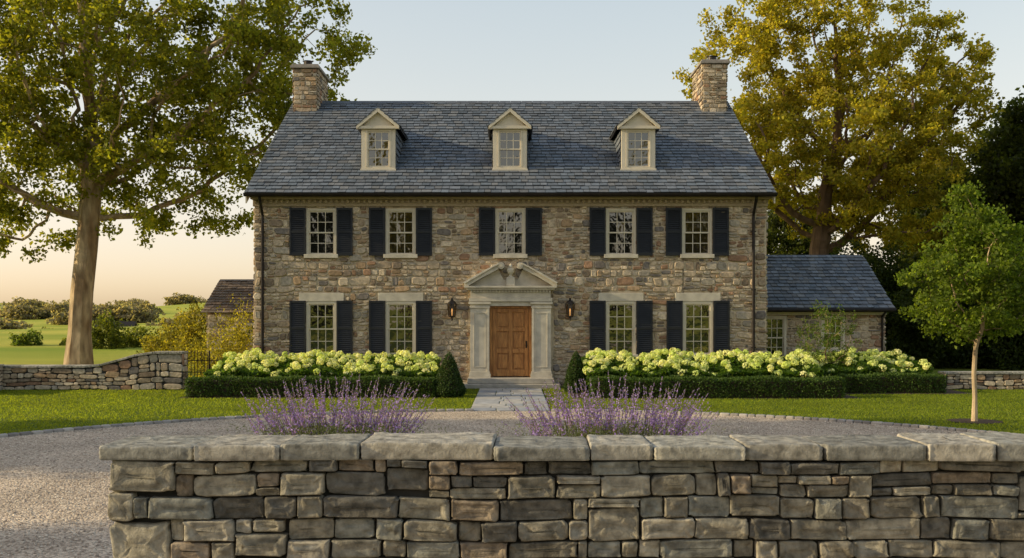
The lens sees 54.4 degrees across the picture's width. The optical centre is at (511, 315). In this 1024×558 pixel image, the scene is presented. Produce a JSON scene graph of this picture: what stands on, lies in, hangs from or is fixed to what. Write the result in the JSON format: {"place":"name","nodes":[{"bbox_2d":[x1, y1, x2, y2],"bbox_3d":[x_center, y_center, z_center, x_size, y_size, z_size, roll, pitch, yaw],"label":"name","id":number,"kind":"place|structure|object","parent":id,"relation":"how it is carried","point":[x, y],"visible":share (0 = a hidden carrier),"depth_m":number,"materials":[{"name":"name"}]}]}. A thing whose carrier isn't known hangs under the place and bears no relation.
{"place":"outdoors","nodes":[
{"label":"outdoors","id":0,"kind":"place"},
{"bbox_2d":[0,411,965,557],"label":"gravel driveway","id":1,"kind":"structure","parent":0,"point":[16,535],"depth_m":15.08,"materials":[{"name":"grey gravel"}]},
{"bbox_2d":[204,371,481,435],"bbox_3d":[-2.390,1.511,14.470,4.558,1.396,1.974,0,0,0],"label":"lavender plant","id":2,"kind":"object","parent":1,"relation":"on","point":[321,415],"visible":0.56,"depth_m":14.42,"materials":[{"name":"purple plant"}]},
{"bbox_2d":[0,408,1009,437],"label":"cobblestone edging","id":3,"kind":"object","parent":1,"relation":"on","point":[3,435],"visible":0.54,"depth_m":20.42,"materials":[{"name":"grey stone"}]},
{"bbox_2d":[108,457,1023,557],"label":"face stones","id":4,"kind":"object","parent":1,"relation":"on","point":[357,502],"visible":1,"depth_m":5.72,"materials":[{"name":"grey stone"}]},
{"bbox_2d":[481,372,741,438],"bbox_3d":[1.463,1.511,14.507,4.418,1.384,2.017,0,0,0],"label":"lavender plant","id":5,"kind":"object","parent":1,"relation":"on","point":[609,425],"visible":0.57,"depth_m":14.40,"materials":[{"name":"purple plant"}]},
{"bbox_2d":[471,388,548,410],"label":"flagstone path","id":6,"kind":"structure","parent":0,"point":[486,399],"depth_m":25.80,"materials":[{"name":"grey stone"}]},
{"bbox_2d":[0,388,1023,433],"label":"lawn grass","id":7,"kind":"structure","parent":0,"point":[991,401],"depth_m":24.07,"materials":[{"name":"green plant"}]},
{"bbox_2d":[0,303,1023,433],"bbox_3d":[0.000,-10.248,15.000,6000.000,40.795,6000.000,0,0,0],"label":"ground","id":8,"kind":"structure","parent":0,"point":[50,351],"depth_m":26.80,"materials":[{"name":"green plant"}]},
{"bbox_2d":[0,367,3,390],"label":"face stones","id":9,"kind":"object","parent":8,"relation":"on","point":[1,378],"visible":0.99,"depth_m":29.28,"materials":[{"name":"grey stone"}]},
{"bbox_2d":[8,328,43,345],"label":"field shrub","id":10,"kind":"object","parent":8,"relation":"on","point":[25,339],"visible":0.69,"depth_m":61.69,"materials":[{"name":"green plant"}]},
{"bbox_2d":[2,354,186,389],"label":"stone garden wall","id":11,"kind":"structure","parent":8,"relation":"on","point":[137,374],"depth_m":29.52,"materials":[{"name":"grey stone"}]},
{"bbox_2d":[2,354,187,389],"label":"face stones","id":12,"kind":"object","parent":8,"relation":"on","point":[125,366],"visible":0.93,"depth_m":29.48,"materials":[{"name":"grey stone"}]},
{"bbox_2d":[3,351,187,367],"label":"cap stones","id":13,"kind":"object","parent":12,"relation":"on","point":[94,365],"visible":0.98,"depth_m":29.45,"materials":[{"name":"grey stone"}]},
{"bbox_2d":[0,292,207,329],"bbox_3d":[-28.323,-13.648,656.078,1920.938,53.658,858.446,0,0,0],"label":"distant woodland","id":14,"kind":"object","parent":8,"relation":"on","point":[137,310],"visible":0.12,"depth_m":576.48,"materials":[{"name":"green plant"}]},
{"bbox_2d":[59,309,158,348],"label":"field shrub","id":15,"kind":"object","parent":8,"relation":"on","point":[111,337],"visible":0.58,"depth_m":60.07,"materials":[{"name":"green plant"}]},
{"bbox_2d":[95,321,137,326],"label":"distant farmhouse","id":16,"kind":"object","parent":8,"relation":"on","point":[130,323],"visible":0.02,"depth_m":167.08,"materials":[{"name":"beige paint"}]},
{"bbox_2d":[134,296,206,363],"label":"field shrub","id":17,"kind":"object","parent":8,"relation":"on","point":[166,339],"visible":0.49,"depth_m":46.43,"materials":[{"name":"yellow plant"}]},
{"bbox_2d":[0,0,377,367],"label":"sycamore tree","id":18,"kind":"object","parent":8,"relation":"on","point":[95,151],"visible":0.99,"depth_m":40.77,"materials":[{"name":"green plant"}]},
{"bbox_2d":[187,350,218,384],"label":"iron gate","id":19,"kind":"structure","parent":8,"relation":"on","point":[208,360],"depth_m":29.99,"materials":[{"name":"metal"}]},
{"bbox_2d":[173,294,254,377],"bbox_3d":[-9.990,0.711,33.823,3.282,3.003,3.438,0,0,-15],"label":"garden shrub","id":20,"kind":"object","parent":8,"relation":"on","point":[240,338],"visible":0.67,"depth_m":33.81,"materials":[{"name":"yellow plant"}]},
{"bbox_2d":[200,279,254,368],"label":"stone outbuilding","id":21,"kind":"structure","parent":8,"relation":"on","point":[224,289],"depth_m":41.76,"materials":[{"name":"beige stone"}]},
{"bbox_2d":[243,323,254,342],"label":"window frame","id":22,"kind":"structure","parent":21,"relation":"in","point":[248,324],"depth_m":41.46,"materials":[{"name":"beige paint"}]},
{"bbox_2d":[252,206,767,385],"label":"house stone wall","id":23,"kind":"structure","parent":8,"relation":"on","point":[553,330],"depth_m":31.00,"materials":[{"name":"stone"}]},
{"bbox_2d":[447,298,456,320],"bbox_3d":[-1.871,-0.200,30.812,0.277,0.720,0.368,0,0,-24],"label":"wall lantern","id":24,"kind":"object","parent":23,"relation":"attached to","point":[451,302],"depth_m":30.77,"materials":[{"name":"black metal"}]},
{"bbox_2d":[258,197,757,353],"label":"downspouts","id":25,"kind":"object","parent":23,"relation":"attached to","point":[262,289],"visible":0.87,"depth_m":30.87,"materials":[{"name":"metal"}]},
{"bbox_2d":[289,208,729,355],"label":"shutters","id":26,"kind":"object","parent":23,"relation":"attached to","point":[644,309],"visible":0.98,"depth_m":30.91,"materials":[{"name":"black paint"}]},
{"bbox_2d":[245,197,774,202],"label":"rake boards","id":27,"kind":"object","parent":23,"relation":"attached to","point":[247,199],"visible":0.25,"depth_m":30.57,"materials":[{"name":"beige paint"}]},
{"bbox_2d":[463,262,557,377],"bbox_3d":[-0.042,0.219,30.790,2.916,3.723,0.520,0,0,0],"label":"door surround","id":28,"kind":"object","parent":23,"relation":"attached to","point":[493,287],"visible":0.99,"depth_m":30.78,"materials":[{"name":"beige stone"}]},
{"bbox_2d":[250,197,770,206],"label":"cornice","id":29,"kind":"structure","parent":23,"relation":"attached to","point":[508,201],"depth_m":30.90,"materials":[{"name":"paint"}]},
{"bbox_2d":[243,193,777,195],"bbox_3d":[-0.050,-3.708,30.460,16.320,0.105,0.160,0,0,0],"label":"gutter","id":30,"kind":"object","parent":29,"relation":"attached to","point":[510,194],"visible":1,"depth_m":30.39,"materials":[{"name":"metal"}]},
{"bbox_2d":[245,103,775,196],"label":"roof deck","id":31,"kind":"structure","parent":23,"relation":"on","point":[521,174],"depth_m":30.59,"materials":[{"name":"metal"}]},
{"bbox_2d":[357,121,660,139],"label":"dormer bodies","id":32,"kind":"object","parent":31,"relation":"on","point":[529,131],"visible":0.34,"depth_m":32.86,"materials":[{"name":"grey stone"}]},
{"bbox_2d":[356,108,659,171],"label":"dormer fronts","id":33,"kind":"object","parent":32,"relation":"attached to","point":[511,119],"visible":0.94,"depth_m":31.90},
{"bbox_2d":[355,107,661,166],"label":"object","id":34,"kind":"object","parent":32,"relation":"on","point":[399,141],"visible":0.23,"depth_m":32.02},
{"bbox_2d":[294,64,725,109],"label":"chimneys","id":35,"kind":"object","parent":31,"relation":"on","point":[703,95],"visible":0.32,"depth_m":36.42,"materials":[{"name":"stone"}]},
{"bbox_2d":[290,59,729,81],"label":"chimney caps","id":36,"kind":"object","parent":35,"relation":"on","point":[701,62],"visible":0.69,"depth_m":36.35,"materials":[{"name":"grey stone"}]},
{"bbox_2d":[303,56,716,63],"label":"chimney pots","id":37,"kind":"object","parent":36,"relation":"on","point":[310,61],"visible":0.23,"depth_m":36.76,"materials":[{"name":"ceramic"}]},
{"bbox_2d":[292,64,727,111],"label":"chimney stones","id":38,"kind":"object","parent":31,"relation":"on","point":[696,76],"visible":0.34,"depth_m":36.38,"materials":[{"name":"stone"}]},
{"bbox_2d":[244,101,776,192],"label":"slate roof","id":39,"kind":"structure","parent":31,"relation":"on","point":[710,136],"depth_m":33.08,"materials":[{"name":"grey stone"}]},
{"bbox_2d":[490,306,531,376],"bbox_3d":[-0.042,0.800,31.025,1.310,2.200,0.150,0,0,0],"label":"front door","id":40,"kind":"structure","parent":23,"relation":"attached to","point":[510,336],"depth_m":31.00,"materials":[{"name":"brown wood"}]},
{"bbox_2d":[565,298,574,320],"bbox_3d":[1.781,-0.200,30.812,0.277,0.720,0.368,0,0,-24],"label":"wall lantern","id":41,"kind":"object","parent":23,"relation":"attached to","point":[569,302],"depth_m":30.77,"materials":[{"name":"black metal"}]},
{"bbox_2d":[299,254,845,356],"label":"sills and lintels","id":42,"kind":"structure","parent":23,"relation":"attached to","point":[419,296],"depth_m":30.95,"materials":[{"name":"stone"}]},
{"bbox_2d":[306,130,844,355],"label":"window sashes","id":43,"kind":"object","parent":23,"relation":"attached to","point":[413,303],"depth_m":31.00,"materials":[{"name":"beige wood"}]},
{"bbox_2d":[310,133,840,355],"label":"window panes","id":44,"kind":"object","parent":43,"relation":"in","point":[614,310],"visible":0.91,"depth_m":31.06,"materials":[{"name":"glass"}]},
{"bbox_2d":[463,377,558,388],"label":"door steps","id":45,"kind":"structure","parent":8,"relation":"on","point":[506,382],"depth_m":30.28,"materials":[{"name":"grey stone"}]},
{"bbox_2d":[126,457,1023,557],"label":"stone garden wall","id":46,"kind":"structure","parent":8,"relation":"on","point":[407,492],"depth_m":5.77,"materials":[{"name":"grey stone"}]},
{"bbox_2d":[99,432,1023,460],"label":"cap stones","id":47,"kind":"object","parent":46,"relation":"on","point":[984,446],"visible":1,"depth_m":5.70,"materials":[{"name":"grey stone"}]},
{"bbox_2d":[181,389,970,398],"bbox_3d":[2.050,2.194,29.625,21.900,0.001,6.550,0,0,0],"label":"mulch bed","id":48,"kind":"object","parent":8,"relation":"on","point":[853,397],"visible":0.13,"depth_m":26.73,"materials":[{"name":"brown soil"}]},
{"bbox_2d":[184,373,435,397],"bbox_3d":[-5.432,1.921,27.037,6.826,0.715,0.915,0,0,0],"label":"boxwood hedge","id":49,"kind":"object","parent":48,"relation":"on","point":[230,385],"visible":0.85,"depth_m":26.74,"materials":[{"name":"green plant"}]},
{"bbox_2d":[202,347,441,379],"bbox_3d":[-5.361,1.539,28.854,6.583,1.193,2.714,0,0,0],"label":"hydrangea bush","id":50,"kind":"object","parent":48,"relation":"on","point":[255,362],"visible":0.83,"depth_m":28.27,"materials":[{"name":"green plant"}]},
{"bbox_2d":[434,351,466,397],"bbox_3d":[-1.686,1.582,26.946,0.931,1.261,0.935,0,0,0],"label":"boxwood cone","id":51,"kind":"object","parent":48,"relation":"on","point":[449,381],"visible":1,"depth_m":26.71,"materials":[{"name":"green plant"}]},
{"bbox_2d":[563,351,588,392],"bbox_3d":[1.868,1.609,28.598,0.805,1.220,0.774,0,0,0],"label":"boxwood cone","id":52,"kind":"object","parent":48,"relation":"on","point":[575,373],"visible":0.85,"depth_m":28.41,"materials":[{"name":"green plant"}]},
{"bbox_2d":[581,347,823,386],"bbox_3d":[5.324,1.547,28.861,6.695,1.202,2.936,0,0,0],"label":"hydrangea bush","id":53,"kind":"object","parent":48,"relation":"on","point":[737,362],"visible":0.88,"depth_m":28.20,"materials":[{"name":"green plant"}]},
{"bbox_2d":[588,374,846,397],"bbox_3d":[5.510,1.912,26.855,6.889,0.716,0.957,0,0,0],"label":"boxwood hedge","id":54,"kind":"object","parent":48,"relation":"on","point":[767,386],"visible":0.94,"depth_m":26.54,"materials":[{"name":"green plant"}]},
{"bbox_2d":[796,299,864,364],"bbox_3d":[9.547,0.872,30.002,2.101,2.763,1.316,0,0,0],"label":"multistem sapling","id":55,"kind":"object","parent":48,"relation":"on","point":[807,347],"visible":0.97,"depth_m":29.90,"materials":[{"name":"green plant"}]},
{"bbox_2d":[804,346,933,376],"bbox_3d":[10.594,1.540,30.360,3.551,1.179,2.696,0,0,0],"label":"hydrangea bush","id":56,"kind":"object","parent":48,"relation":"on","point":[870,361],"visible":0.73,"depth_m":29.67,"materials":[{"name":"green plant"}]},
{"bbox_2d":[838,371,947,392],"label":"boxwood hedge","id":57,"kind":"object","parent":48,"relation":"on","point":[894,382],"visible":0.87,"depth_m":28.23,"materials":[{"name":"green plant"}]},
{"bbox_2d":[766,184,842,254],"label":"maple tree","id":58,"kind":"object","parent":8,"relation":"on","point":[786,246],"visible":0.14,"depth_m":60.17,"materials":[{"name":"green plant"}]},
{"bbox_2d":[767,315,880,353],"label":"wing wall","id":59,"kind":"structure","parent":8,"relation":"on","point":[848,327],"depth_m":33.00,"materials":[{"name":"stone"}]},
{"bbox_2d":[766,312,886,314],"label":"wing cornice","id":60,"kind":"structure","parent":59,"relation":"attached to","point":[812,313],"depth_m":32.88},
{"bbox_2d":[782,315,885,353],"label":"wing stones","id":61,"kind":"object","parent":59,"relation":"attached to","point":[866,335],"visible":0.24,"depth_m":32.96,"materials":[{"name":"stone"}]},
{"bbox_2d":[767,259,896,351],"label":"wing roof deck","id":62,"kind":"structure","parent":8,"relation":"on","point":[884,310],"depth_m":32.50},
{"bbox_2d":[766,255,894,307],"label":"wing slates","id":63,"kind":"object","parent":62,"relation":"on","point":[852,281],"visible":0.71,"depth_m":33.88,"materials":[{"name":"grey stone"}]},
{"bbox_2d":[672,0,1004,255],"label":"oak tree","id":64,"kind":"object","parent":8,"relation":"on","point":[779,114],"visible":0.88,"depth_m":46.17,"materials":[{"name":"green plant"}]},
{"bbox_2d":[879,156,970,268],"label":"maple tree","id":65,"kind":"object","parent":8,"relation":"on","point":[914,211],"visible":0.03,"depth_m":58.59,"materials":[{"name":"green plant"}]},
{"bbox_2d":[833,231,1023,370],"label":"understory shrubs","id":66,"kind":"object","parent":8,"relation":"on","point":[904,336],"visible":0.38,"depth_m":41.13,"materials":[{"name":"green plant"}]},
{"bbox_2d":[893,180,1023,420],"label":"young maple tree","id":67,"kind":"object","parent":8,"relation":"on","point":[999,286],"visible":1,"depth_m":20.45,"materials":[{"name":"green plant"}]},
{"bbox_2d":[898,105,1023,277],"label":"maple tree","id":68,"kind":"object","parent":8,"relation":"on","point":[974,159],"visible":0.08,"depth_m":52.19,"materials":[{"name":"green plant"}]},
{"bbox_2d":[948,419,1003,423],"bbox_3d":[9.616,2.188,20.700,1.155,0.001,1.000,0,0,0],"label":"mulch ring","id":69,"kind":"object","parent":8,"relation":"on","point":[983,421],"visible":0.95,"depth_m":20.60,"materials":[{"name":"brown soil"}]},
{"bbox_2d":[940,374,1023,389],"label":"face stones","id":70,"kind":"object","parent":8,"relation":"on","point":[999,383],"visible":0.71,"depth_m":29.59,"materials":[{"name":"grey stone"}]},
{"bbox_2d":[938,371,1023,373],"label":"cap stones","id":71,"kind":"object","parent":70,"relation":"on","point":[982,372],"visible":0.93,"depth_m":29.55,"materials":[{"name":"grey stone"}]},
{"bbox_2d":[943,374,1023,389],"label":"stone garden wall","id":72,"kind":"structure","parent":8,"relation":"on","point":[1003,380],"depth_m":29.62,"materials":[{"name":"grey stone"}]},
{"bbox_2d":[959,85,1023,259],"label":"maple tree","id":73,"kind":"object","parent":8,"relation":"on","point":[1010,169],"visible":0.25,"depth_m":49.42,"materials":[{"name":"green plant"}]},
{"bbox_2d":[0,0,1023,305],"label":"sky","id":74,"kind":"structure","parent":0,"point":[428,50],"materials":[{"name":"white"}]}
]}

